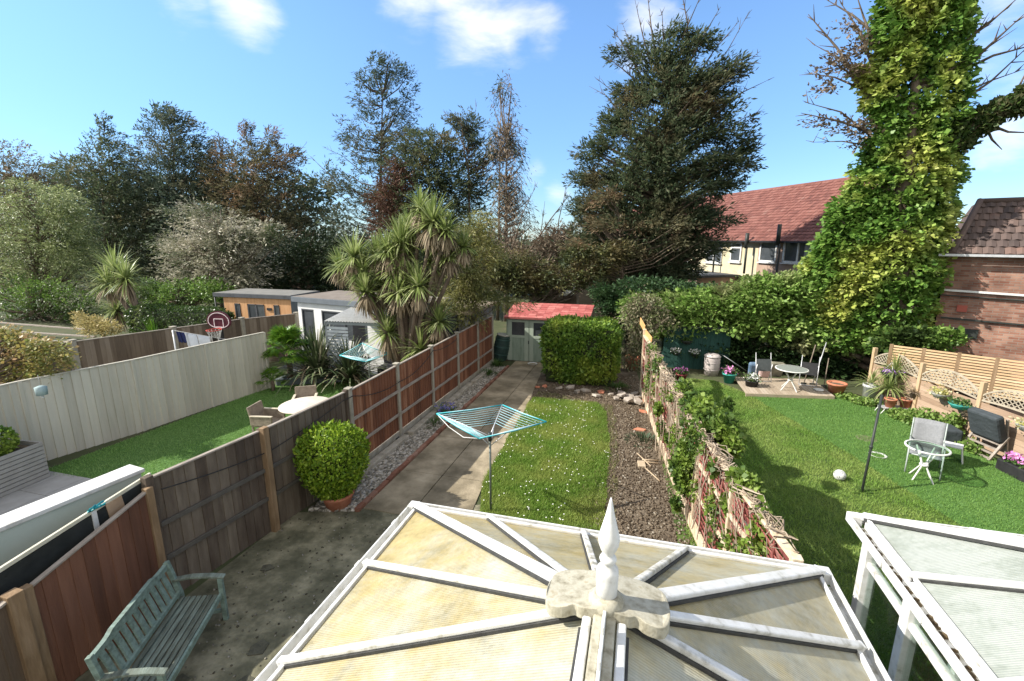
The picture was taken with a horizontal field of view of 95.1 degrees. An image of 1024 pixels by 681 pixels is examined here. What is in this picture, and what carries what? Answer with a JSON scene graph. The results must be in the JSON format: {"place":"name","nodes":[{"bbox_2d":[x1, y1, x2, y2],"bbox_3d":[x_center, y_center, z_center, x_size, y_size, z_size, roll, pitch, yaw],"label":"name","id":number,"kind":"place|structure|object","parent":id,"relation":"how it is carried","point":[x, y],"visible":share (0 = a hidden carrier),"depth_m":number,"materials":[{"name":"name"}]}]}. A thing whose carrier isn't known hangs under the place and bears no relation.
{"place":"outdoors","nodes":[
{"label":"outdoors","id":0,"kind":"place"},
{"bbox_2d":[0,471,90,514],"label":"patio","id":1,"kind":"structure","parent":0,"point":[51,484],"depth_m":9.03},
{"bbox_2d":[0,425,49,497],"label":"planter box","id":2,"kind":"object","parent":1,"relation":"on","point":[23,463],"visible":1,"depth_m":9.08,"materials":[{"name":"wood"}]},
{"bbox_2d":[0,464,144,565],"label":"garden wall","id":3,"kind":"structure","parent":1,"relation":"on","point":[24,528],"depth_m":5.47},
{"bbox_2d":[49,382,361,478],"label":"lawn","id":4,"kind":"structure","parent":0,"point":[176,439],"depth_m":11.30,"materials":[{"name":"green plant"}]},
{"bbox_2d":[246,400,285,431],"bbox_3d":[-5.953,1.961,11.393,0.632,0.868,0.610,1,12,5],"label":"rattan chair","id":5,"kind":"object","parent":4,"relation":"on","point":[259,415],"visible":0.82,"depth_m":11.29,"materials":[{"name":"brown wicker"}]},
{"bbox_2d":[278,396,326,414],"bbox_3d":[-5.120,1.950,11.692,1.240,0.760,1.240,3,13,15],"label":"round table","id":6,"kind":"object","parent":4,"relation":"on","point":[293,406],"visible":0.55,"depth_m":11.59,"materials":[{"name":"plastic"}]},
{"bbox_2d":[339,343,388,377],"bbox_3d":[-4.665,0.899,14.598,1.468,1.562,0.774,3,13,15],"label":"rotary airer","id":7,"kind":"object","parent":4,"relation":"on","point":[368,358],"visible":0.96,"depth_m":14.56,"materials":[{"name":"metal"}]},
{"bbox_2d":[75,505,479,680],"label":"patio","id":8,"kind":"structure","parent":0,"point":[262,592],"depth_m":6.56,"materials":[{"name":"grey concrete"}]},
{"bbox_2d":[0,587,46,680],"bbox_3d":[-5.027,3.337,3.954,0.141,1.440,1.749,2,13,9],"label":"fence post","id":9,"kind":"object","parent":8,"relation":"on","point":[20,658],"visible":1,"depth_m":4.61,"materials":[{"name":"brown wood"}]},
{"bbox_2d":[84,560,228,680],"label":"garden bench","id":10,"kind":"object","parent":8,"relation":"on","point":[160,672],"visible":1,"depth_m":5.17,"materials":[{"name":"wood"}]},
{"bbox_2d":[164,564,274,680],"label":"paving fragments","id":11,"kind":"object","parent":8,"relation":"on","point":[259,647],"visible":0.17,"depth_m":5.55,"materials":[{"name":"grey stone"}]},
{"bbox_2d":[113,514,384,678],"bbox_3d":[-2.723,3.668,5.592,3.677,0.054,5.588,3,13,15],"label":"patio grit","id":12,"kind":"object","parent":8,"relation":"on","point":[237,626],"visible":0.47,"depth_m":6.42,"materials":[{"name":"grey gravel"}]},
{"bbox_2d":[259,426,280,531],"bbox_3d":[-3.954,2.283,7.647,0.100,1.850,0.110,3,13,15],"label":"fence post","id":13,"kind":"object","parent":8,"relation":"on","point":[264,435],"visible":1,"depth_m":7.60,"materials":[{"name":"brown wood"}]},
{"bbox_2d":[292,418,371,511],"bbox_3d":[-3.199,2.211,8.410,1.340,1.662,1.331,3,13,15],"label":"potted bush","id":14,"kind":"object","parent":8,"relation":"on","point":[330,468],"visible":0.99,"depth_m":8.03,"materials":[{"name":"green plant"}]},
{"bbox_2d":[254,498,891,680],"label":"conservatory","id":15,"kind":"object","parent":8,"relation":"on","point":[421,591],"visible":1,"depth_m":2.91,"materials":[{"name":"white plastic"}]},
{"bbox_2d":[279,363,376,381],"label":"back paving","id":16,"kind":"structure","parent":0,"point":[285,366],"depth_m":17.00,"materials":[{"name":"grey stone"}]},
{"bbox_2d":[291,290,453,371],"bbox_3d":[-5.384,-0.415,18.220,5.955,2.570,2.420,6,14,25],"label":"white garden room","id":17,"kind":"object","parent":16,"relation":"on","point":[317,309],"visible":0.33,"depth_m":17.75,"materials":[{"name":"paint"}]},
{"bbox_2d":[301,309,315,346],"bbox_3d":[-7.883,-0.365,18.271,0.670,1.750,0.060,6,14,25],"label":"window frame","id":18,"kind":"structure","parent":17,"relation":"in","point":[307,314],"depth_m":18.21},
{"bbox_2d":[321,310,367,342],"bbox_3d":[-6.210,-0.531,17.399,2.250,1.050,0.060,6,14,25],"label":"window frame","id":19,"kind":"structure","parent":17,"relation":"in","point":[325,314],"depth_m":17.53,"materials":[{"name":"white plastic"}]},
{"bbox_2d":[324,307,458,380],"bbox_3d":[-4.009,0.194,15.946,4.050,2.360,1.790,3,13,12],"label":"garden shelter","id":20,"kind":"object","parent":16,"relation":"on","point":[348,317],"visible":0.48,"depth_m":15.50,"materials":[{"name":"white plastic"}]},
{"bbox_2d":[363,361,542,514],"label":"garden path","id":21,"kind":"structure","parent":0,"point":[458,484],"depth_m":10.46,"materials":[{"name":"grey concrete"}]},
{"bbox_2d":[0,241,1002,677],"bbox_3d":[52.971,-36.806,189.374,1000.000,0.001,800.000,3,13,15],"label":"ground","id":22,"kind":"structure","parent":0,"point":[694,373],"depth_m":17.41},
{"bbox_2d":[0,138,75,287],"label":"conifer","id":23,"kind":"object","parent":22,"relation":"on","point":[9,173],"visible":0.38,"depth_m":41.91,"materials":[{"name":"plant"}]},
{"bbox_2d":[0,321,81,383],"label":"ochre shrub","id":24,"kind":"object","parent":22,"relation":"on","point":[29,363],"visible":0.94,"depth_m":10.25,"materials":[{"name":"yellow plant"}]},
{"bbox_2d":[0,173,109,303],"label":"deciduous tree","id":25,"kind":"object","parent":22,"relation":"on","point":[37,254],"visible":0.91,"depth_m":28.53,"materials":[{"name":"green plant"}]},
{"bbox_2d":[0,269,110,323],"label":"shrub","id":26,"kind":"object","parent":22,"relation":"on","point":[35,310],"visible":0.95,"depth_m":27.04,"materials":[{"name":"green plant"}]},
{"bbox_2d":[19,486,171,680],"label":"board fence","id":27,"kind":"object","parent":22,"relation":"on","point":[80,596],"visible":0.74,"depth_m":5.34,"materials":[{"name":"brown wood"}]},
{"bbox_2d":[68,309,124,338],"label":"ochre shrub","id":28,"kind":"object","parent":22,"relation":"on","point":[100,327],"visible":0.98,"depth_m":19.79,"materials":[{"name":"yellow plant"}]},
{"bbox_2d":[40,111,181,298],"bbox_3d":[-32.550,-10.646,37.604,13.681,14.552,6.408,3,13,15],"label":"conifer","id":29,"kind":"object","parent":22,"relation":"on","point":[108,192],"visible":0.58,"depth_m":36.41,"materials":[{"name":"green plant"}]},
{"bbox_2d":[79,239,151,332],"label":"cabbage palm","id":30,"kind":"object","parent":22,"relation":"on","point":[122,278],"visible":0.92,"depth_m":20.50,"materials":[{"name":"green plant"}]},
{"bbox_2d":[0,332,271,460],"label":"board fence","id":31,"kind":"object","parent":22,"relation":"on","point":[73,411],"visible":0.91,"depth_m":11.52,"materials":[{"name":"beige wood"}]},
{"bbox_2d":[0,312,301,380],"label":"board fence","id":32,"kind":"object","parent":22,"relation":"on","point":[104,350],"visible":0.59,"depth_m":15.29,"materials":[{"name":"wood"}]},
{"bbox_2d":[107,271,236,323],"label":"shrub","id":33,"kind":"object","parent":22,"relation":"on","point":[160,294],"visible":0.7,"depth_m":23.50,"materials":[{"name":"green plant"}]},
{"bbox_2d":[119,99,240,296],"bbox_3d":[-26.183,-10.732,36.851,12.141,15.110,6.476,3,13,15],"label":"conifer","id":34,"kind":"object","parent":22,"relation":"on","point":[169,117],"visible":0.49,"depth_m":35.37,"materials":[{"name":"green plant"}]},
{"bbox_2d":[123,303,236,334],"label":"clipped hedge","id":35,"kind":"object","parent":22,"relation":"on","point":[167,316],"visible":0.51,"depth_m":19.43,"materials":[{"name":"green plant"}]},
{"bbox_2d":[25,139,341,288],"bbox_3d":[-28.057,-10.075,39.157,32.335,12.449,6.307,3,13,15],"label":"conifer","id":36,"kind":"object","parent":22,"relation":"on","point":[318,193],"visible":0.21,"depth_m":35.78,"materials":[{"name":"green plant"}]},
{"bbox_2d":[137,193,299,311],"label":"blossom tree","id":37,"kind":"object","parent":22,"relation":"on","point":[230,263],"visible":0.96,"depth_m":24.64,"materials":[{"name":"white plant"}]},
{"bbox_2d":[206,311,231,341],"bbox_3d":[-10.095,0.179,16.058,0.940,2.341,0.660,2,13,8],"label":"basketball hoop","id":38,"kind":"object","parent":22,"relation":"on","point":[219,320],"visible":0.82,"depth_m":16.05,"materials":[{"name":"red plastic"}]},
{"bbox_2d":[140,390,351,590],"bbox_3d":[-3.966,2.262,7.814,0.136,1.880,3.770,5,13,21],"label":"board fence","id":39,"kind":"object","parent":22,"relation":"on","point":[211,522],"visible":0.57,"depth_m":7.04,"materials":[{"name":"brown wood"}]},
{"bbox_2d":[0,473,150,594],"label":"felt screen","id":40,"kind":"object","parent":39,"relation":"attached to","point":[30,564],"visible":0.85,"depth_m":5.13,"materials":[{"name":"black fabric"}]},
{"bbox_2d":[192,118,320,289],"bbox_3d":[-19.053,-9.583,35.092,10.702,13.275,6.269,3,13,15],"label":"conifer","id":41,"kind":"object","parent":22,"relation":"on","point":[255,163],"visible":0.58,"depth_m":33.90,"materials":[{"name":"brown plant"}]},
{"bbox_2d":[212,288,319,318],"bbox_3d":[-10.505,-0.861,20.339,3.920,2.530,1.800,3,13,15],"label":"timber garden room","id":42,"kind":"object","parent":22,"relation":"on","point":[248,302],"visible":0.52,"depth_m":19.41,"materials":[{"name":"orange wood"}]},
{"bbox_2d":[261,322,313,377],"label":"windmill palm","id":43,"kind":"object","parent":22,"relation":"on","point":[278,335],"visible":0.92,"depth_m":15.17,"materials":[{"name":"green plant"}]},
{"bbox_2d":[228,225,377,292],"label":"dark tree","id":44,"kind":"object","parent":22,"relation":"on","point":[310,260],"visible":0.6,"depth_m":26.71,"materials":[{"name":"green plant"}]},
{"bbox_2d":[0,169,612,292],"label":"distant wood","id":45,"kind":"object","parent":22,"relation":"on","point":[341,222],"visible":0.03,"depth_m":42.95,"materials":[{"name":"green plant"}]},
{"bbox_2d":[263,324,372,395],"bbox_3d":[-6.576,0.597,15.600,3.670,2.464,3.738,11,16,40],"label":"flax plant","id":46,"kind":"object","parent":22,"relation":"on","point":[315,347],"visible":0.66,"depth_m":15.28,"materials":[{"name":"green plant"}]},
{"bbox_2d":[299,335,390,392],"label":"flax plant","id":47,"kind":"object","parent":22,"relation":"on","point":[352,373],"visible":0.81,"depth_m":15.22,"materials":[{"name":"green plant"}]},
{"bbox_2d":[311,50,425,292],"bbox_3d":[-9.808,-10.327,31.345,8.576,16.320,6.213,-1,12,-5],"label":"pine","id":48,"kind":"object","parent":22,"relation":"on","point":[376,139],"visible":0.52,"depth_m":30.09,"materials":[{"name":"green plant"}]},
{"bbox_2d":[360,154,422,242],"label":"conifer","id":49,"kind":"object","parent":22,"relation":"on","point":[385,204],"visible":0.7,"depth_m":27.26,"materials":[{"name":"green plant"}]},
{"bbox_2d":[322,184,483,362],"bbox_3d":[-3.662,-1.569,14.851,5.987,6.391,2.870,3,13,15],"label":"cabbage palm","id":50,"kind":"object","parent":22,"relation":"on","point":[396,295],"visible":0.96,"depth_m":14.21,"materials":[{"name":"green plant"}]},
{"bbox_2d":[343,314,493,463],"bbox_3d":[-2.014,0.887,13.728,0.147,1.960,9.122,4,13,16],"label":"board fence","id":51,"kind":"object","parent":22,"relation":"on","point":[386,418],"visible":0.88,"depth_m":12.14,"materials":[{"name":"wood"}]},
{"bbox_2d":[161,339,456,489],"bbox_3d":[-3.014,1.027,10.206,0.223,0.376,9.026,4,13,18],"label":"cable","id":52,"kind":"object","parent":51,"relation":"attached to","point":[295,434],"visible":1,"depth_m":7.91,"materials":[{"name":"black plastic"}]},
{"bbox_2d":[354,365,508,511],"bbox_3d":[-1.457,2.006,13.063,0.120,0.106,9.990,3,13,15],"label":"brick edging","id":53,"kind":"object","parent":22,"relation":"on","point":[360,506],"visible":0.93,"depth_m":10.49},
{"bbox_2d":[369,123,503,296],"bbox_3d":[-4.374,-7.258,28.843,9.273,11.371,6.364,3,13,15],"label":"conifer","id":54,"kind":"object","parent":22,"relation":"on","point":[438,177],"visible":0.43,"depth_m":27.33,"materials":[{"name":"green plant"}]},
{"bbox_2d":[426,301,495,330],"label":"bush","id":55,"kind":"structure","parent":22,"relation":"on","point":[474,312],"depth_m":16.39,"materials":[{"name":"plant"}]},
{"bbox_2d":[440,100,505,270],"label":"pine tree","id":56,"kind":"object","parent":22,"relation":"on","point":[468,133],"visible":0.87,"depth_m":26.62,"materials":[{"name":"plant"}]},
{"bbox_2d":[423,209,540,331],"bbox_3d":[-1.266,-1.584,16.139,4.652,5.753,2.400,3,13,15],"label":"bamboo","id":57,"kind":"object","parent":22,"relation":"on","point":[470,279],"visible":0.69,"depth_m":15.77,"materials":[{"name":"green plant"}]},
{"bbox_2d":[494,333,509,361],"bbox_3d":[-0.412,0.267,18.599,0.644,1.090,0.637,13,15,13],"label":"water butt","id":58,"kind":"object","parent":22,"relation":"on","point":[501,345],"visible":0.91,"depth_m":18.35,"materials":[{"name":"green plastic"}]},
{"bbox_2d":[477,74,529,319],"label":"dead cypress","id":59,"kind":"object","parent":22,"relation":"on","point":[499,199],"visible":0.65,"depth_m":25.72,"materials":[{"name":"brown plant"}]},
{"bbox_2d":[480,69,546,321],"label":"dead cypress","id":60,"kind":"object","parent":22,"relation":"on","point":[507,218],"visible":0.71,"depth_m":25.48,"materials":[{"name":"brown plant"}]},
{"bbox_2d":[508,182,584,272],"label":"bare shrub","id":61,"kind":"object","parent":22,"relation":"on","point":[557,235],"visible":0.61,"depth_m":24.09,"materials":[{"name":"brown plant"}]},
{"bbox_2d":[471,236,635,303],"bbox_3d":[1.625,-2.264,21.335,8.029,4.991,3.595,3,13,15],"label":"bush","id":62,"kind":"object","parent":22,"relation":"on","point":[533,278],"visible":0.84,"depth_m":20.75,"materials":[{"name":"green plant"}]},
{"bbox_2d":[574,264,609,316],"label":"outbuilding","id":63,"kind":"structure","parent":22,"relation":"on","point":[585,298],"depth_m":24.94,"materials":[{"name":"grey"}]},
{"bbox_2d":[557,183,711,342],"bbox_3d":[5.120,-3.246,20.629,6.744,7.089,2.954,3,13,15],"label":"conifer","id":64,"kind":"object","parent":22,"relation":"on","point":[641,251],"visible":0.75,"depth_m":20.23,"materials":[{"name":"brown plant"}]},
{"bbox_2d":[586,272,731,354],"bbox_3d":[5.913,-0.957,18.870,6.044,3.499,2.392,3,13,15],"label":"shrub","id":65,"kind":"object","parent":22,"relation":"on","point":[606,297],"visible":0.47,"depth_m":18.73,"materials":[{"name":"green plant"}]},
{"bbox_2d":[561,0,773,298],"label":"cedar","id":66,"kind":"object","parent":22,"relation":"on","point":[653,176],"visible":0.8,"depth_m":20.29,"materials":[{"name":"green plant"}]},
{"bbox_2d":[661,318,731,370],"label":"green shed","id":67,"kind":"structure","parent":22,"relation":"on","point":[686,361],"depth_m":17.33,"materials":[{"name":"green wood"}]},
{"bbox_2d":[703,353,720,376],"bbox_3d":[7.116,0.845,16.662,0.560,0.780,0.560,3,13,15],"label":"plastic barrel","id":68,"kind":"object","parent":22,"relation":"on","point":[711,367],"visible":1,"depth_m":16.48,"materials":[{"name":"white plastic"}]},
{"bbox_2d":[639,317,803,562],"bbox_3d":[3.465,1.533,10.217,0.248,2.209,11.475,2,13,7],"label":"fence","id":69,"kind":"object","parent":22,"relation":"on","point":[787,550],"visible":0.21,"depth_m":6.75,"materials":[{"name":"paint"}]},
{"bbox_2d":[642,341,798,559],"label":"climbing vines","id":70,"kind":"object","parent":69,"relation":"attached to","point":[725,435],"visible":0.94,"depth_m":7.46,"materials":[{"name":"green plant"}]},
{"bbox_2d":[615,264,869,365],"bbox_3d":[8.368,-0.850,17.159,9.064,3.921,2.701,3,13,15],"label":"ivy hedge","id":71,"kind":"object","parent":22,"relation":"on","point":[762,306],"visible":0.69,"depth_m":16.47,"materials":[{"name":"green plant"}]},
{"bbox_2d":[688,180,823,296],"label":"terraced house","id":72,"kind":"structure","parent":22,"relation":"on","point":[764,210],"depth_m":27.24,"materials":[{"name":"red tile"}]},
{"bbox_2d":[686,335,912,379],"bbox_3d":[10.188,0.515,17.129,7.481,1.646,2.112,3,13,15],"label":"ivy hedge","id":73,"kind":"object","parent":22,"relation":"on","point":[836,367],"visible":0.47,"depth_m":16.68,"materials":[{"name":"green plant"}]},
{"bbox_2d":[753,177,917,310],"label":"terraced house","id":74,"kind":"structure","parent":22,"relation":"on","point":[785,239],"depth_m":23.99,"materials":[{"name":"red tile"}]},
{"bbox_2d":[756,242,777,263],"bbox_3d":[13.564,-4.705,24.834,0.140,1.205,1.350,-3,13,-11],"label":"window","id":75,"kind":"structure","parent":74,"relation":"in","point":[768,251],"depth_m":24.85,"materials":[{"name":"white plastic"}]},
{"bbox_2d":[779,243,812,264],"bbox_3d":[13.972,-4.337,22.901,0.140,1.235,2.000,-3,13,-11],"label":"window","id":76,"kind":"structure","parent":74,"relation":"in","point":[792,252],"depth_m":23.16,"materials":[{"name":"white plastic"}]},
{"bbox_2d":[796,13,884,378],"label":"brown leaf sprays","id":77,"kind":"object","parent":22,"relation":"on","point":[846,57],"visible":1,"depth_m":14.56,"materials":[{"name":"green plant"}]},
{"bbox_2d":[850,366,885,398],"bbox_3d":[10.692,1.272,13.836,1.110,1.162,1.148,-2,13,-9],"label":"plant pot","id":78,"kind":"object","parent":22,"relation":"on","point":[865,384],"visible":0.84,"depth_m":13.79,"materials":[{"name":"white plastic"}]},
{"bbox_2d":[864,351,917,405],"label":"yucca plant","id":79,"kind":"object","parent":22,"relation":"on","point":[889,384],"visible":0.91,"depth_m":13.24,"materials":[{"name":"green plant"}]},
{"bbox_2d":[782,0,1023,380],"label":"ivy clad tree","id":80,"kind":"object","parent":22,"relation":"on","point":[894,227],"visible":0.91,"depth_m":14.43,"materials":[{"name":"green plant"}]},
{"bbox_2d":[937,76,1023,155],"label":"ivy branch","id":81,"kind":"object","parent":80,"relation":"attached to","point":[993,114],"visible":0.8,"depth_m":13.66,"materials":[{"name":"green plant"}]},
{"bbox_2d":[861,320,972,383],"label":"shrub","id":82,"kind":"object","parent":22,"relation":"on","point":[938,338],"visible":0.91,"depth_m":14.16,"materials":[{"name":"green plant"}]},
{"bbox_2d":[846,511,1023,680],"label":"conservatory","id":83,"kind":"object","parent":22,"relation":"on","point":[960,590],"visible":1,"depth_m":3.68,"materials":[{"name":"white plastic"}]},
{"bbox_2d":[867,347,1023,456],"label":"lattice fence","id":84,"kind":"object","parent":22,"relation":"on","point":[925,398],"visible":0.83,"depth_m":11.66,"materials":[{"name":"beige wood"}]},
{"bbox_2d":[882,344,1023,416],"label":"slatted fence","id":85,"kind":"object","parent":22,"relation":"on","point":[994,373],"visible":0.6,"depth_m":12.32,"materials":[{"name":"beige wood"}]},
{"bbox_2d":[925,197,1023,395],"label":"brick house","id":86,"kind":"structure","parent":22,"relation":"on","point":[982,297],"depth_m":14.33,"materials":[{"name":"brown brick"}]},
{"label":"pebble bed","id":87,"kind":"structure","parent":22,"relation":"on","visible":0},
{"bbox_2d":[362,434,408,475],"bbox_3d":[-2.833,2.533,10.487,0.160,0.130,1.900,4,13,16],"label":"slab","id":88,"kind":"object","parent":87,"relation":"on","point":[386,452],"visible":0.74,"depth_m":10.44,"materials":[{"name":"concrete"}]},
{"bbox_2d":[308,365,504,512],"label":"pebbles","id":89,"kind":"object","parent":87,"relation":"on","point":[381,472],"visible":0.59,"depth_m":10.49,"materials":[{"name":"grey gravel"}]},
{"bbox_2d":[0,0,1023,242],"label":"sky","id":90,"kind":"structure","parent":0,"point":[288,65],"materials":[{"name":"blue"}]},
{"bbox_2d":[479,391,618,530],"bbox_3d":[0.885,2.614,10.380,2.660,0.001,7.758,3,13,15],"label":"lawn","id":91,"kind":"structure","parent":0,"point":[550,478],"depth_m":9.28,"materials":[{"name":"plant"}]},
{"bbox_2d":[436,404,546,510],"bbox_3d":[-0.386,2.162,8.703,1.712,1.633,1.141,-6,14,-26],"label":"rotary airer","id":92,"kind":"object","parent":91,"relation":"on","point":[489,436],"visible":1,"depth_m":8.34,"materials":[{"name":"metal"}]},
{"bbox_2d":[504,302,593,361],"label":"garden shed","id":93,"kind":"structure","parent":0,"point":[523,331],"depth_m":18.34,"materials":[{"name":"green paint"}]},
{"bbox_2d":[512,337,524,360],"bbox_3d":[0.245,0.307,18.455,0.832,1.000,0.018,3,13,15],"label":"door","id":94,"kind":"structure","parent":93,"relation":"in","point":[518,344],"depth_m":18.45,"materials":[{"name":"green paint"}]},
{"bbox_2d":[506,355,694,545],"bbox_3d":[1.285,2.023,13.080,5.189,0.001,15.133,2,13,9],"label":"soil bed","id":95,"kind":"object","parent":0,"point":[542,378],"visible":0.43,"depth_m":9.81,"materials":[{"name":"brown soil"}]},
{"bbox_2d":[538,313,625,385],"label":"hedge block","id":96,"kind":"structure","parent":95,"relation":"on","point":[578,350],"depth_m":15.30,"materials":[{"name":"green plant"}]},
{"bbox_2d":[614,283,680,371],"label":"vine thicket","id":97,"kind":"object","parent":95,"relation":"on","point":[641,309],"visible":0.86,"depth_m":16.71,"materials":[{"name":"green plant"}]},
{"bbox_2d":[654,377,962,680],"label":"lawn","id":98,"kind":"structure","parent":0,"point":[849,599],"depth_m":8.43,"materials":[{"name":"plant"}]},
{"bbox_2d":[850,394,882,496],"bbox_3d":[6.817,2.013,8.996,0.451,1.872,0.828,6,14,24],"label":"clothes pole","id":99,"kind":"object","parent":98,"relation":"on","point":[871,445],"visible":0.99,"depth_m":9.02,"materials":[{"name":"metal"}]},
{"bbox_2d":[754,396,1023,534],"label":"artificial lawn","id":100,"kind":"structure","parent":0,"point":[933,478],"depth_m":9.87,"materials":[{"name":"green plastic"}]},
{"bbox_2d":[735,377,834,398],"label":"timber deck","id":101,"kind":"structure","parent":100,"relation":"on","point":[773,388],"depth_m":14.73,"materials":[{"name":"beige wood"}]},
{"bbox_2d":[775,365,808,392],"bbox_3d":[8.711,1.213,14.649,0.920,0.703,0.920,3,13,15],"label":"round garden table","id":102,"kind":"object","parent":101,"relation":"on","point":[786,369],"visible":1,"depth_m":14.59,"materials":[{"name":"white metal"}]},
{"bbox_2d":[833,392,988,455],"bbox_3d":[10.558,1.861,12.431,0.996,0.772,4.231,-1,13,-6],"label":"ground ivy","id":103,"kind":"object","parent":100,"relation":"on","point":[908,415],"visible":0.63,"depth_m":12.04,"materials":[{"name":"green plant"}]},
{"bbox_2d":[904,417,947,480],"bbox_3d":[8.684,2.251,9.815,0.567,0.991,0.924,11,16,40],"label":"garden chair","id":104,"kind":"object","parent":100,"relation":"on","point":[933,431],"visible":0.84,"depth_m":9.96,"materials":[{"name":"grey fabric"}]},
{"bbox_2d":[904,439,951,484],"bbox_3d":[8.291,2.478,9.417,0.720,0.722,0.720,3,13,15],"label":"round garden table","id":105,"kind":"object","parent":100,"relation":"on","point":[922,463],"visible":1,"depth_m":9.39,"materials":[{"name":"white metal"}]},
{"bbox_2d":[964,407,1009,460],"bbox_3d":[10.658,2.079,10.507,0.478,1.039,0.690,-1,12,-3],"label":"recliner chair","id":106,"kind":"object","parent":100,"relation":"on","point":[990,427],"visible":0.93,"depth_m":10.34,"materials":[{"name":"grey fabric"}]},
{"bbox_2d":[995,451,1023,481],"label":"trough planter","id":107,"kind":"object","parent":100,"relation":"on","point":[1011,465],"visible":1,"depth_m":9.61,"materials":[{"name":"black plastic"}]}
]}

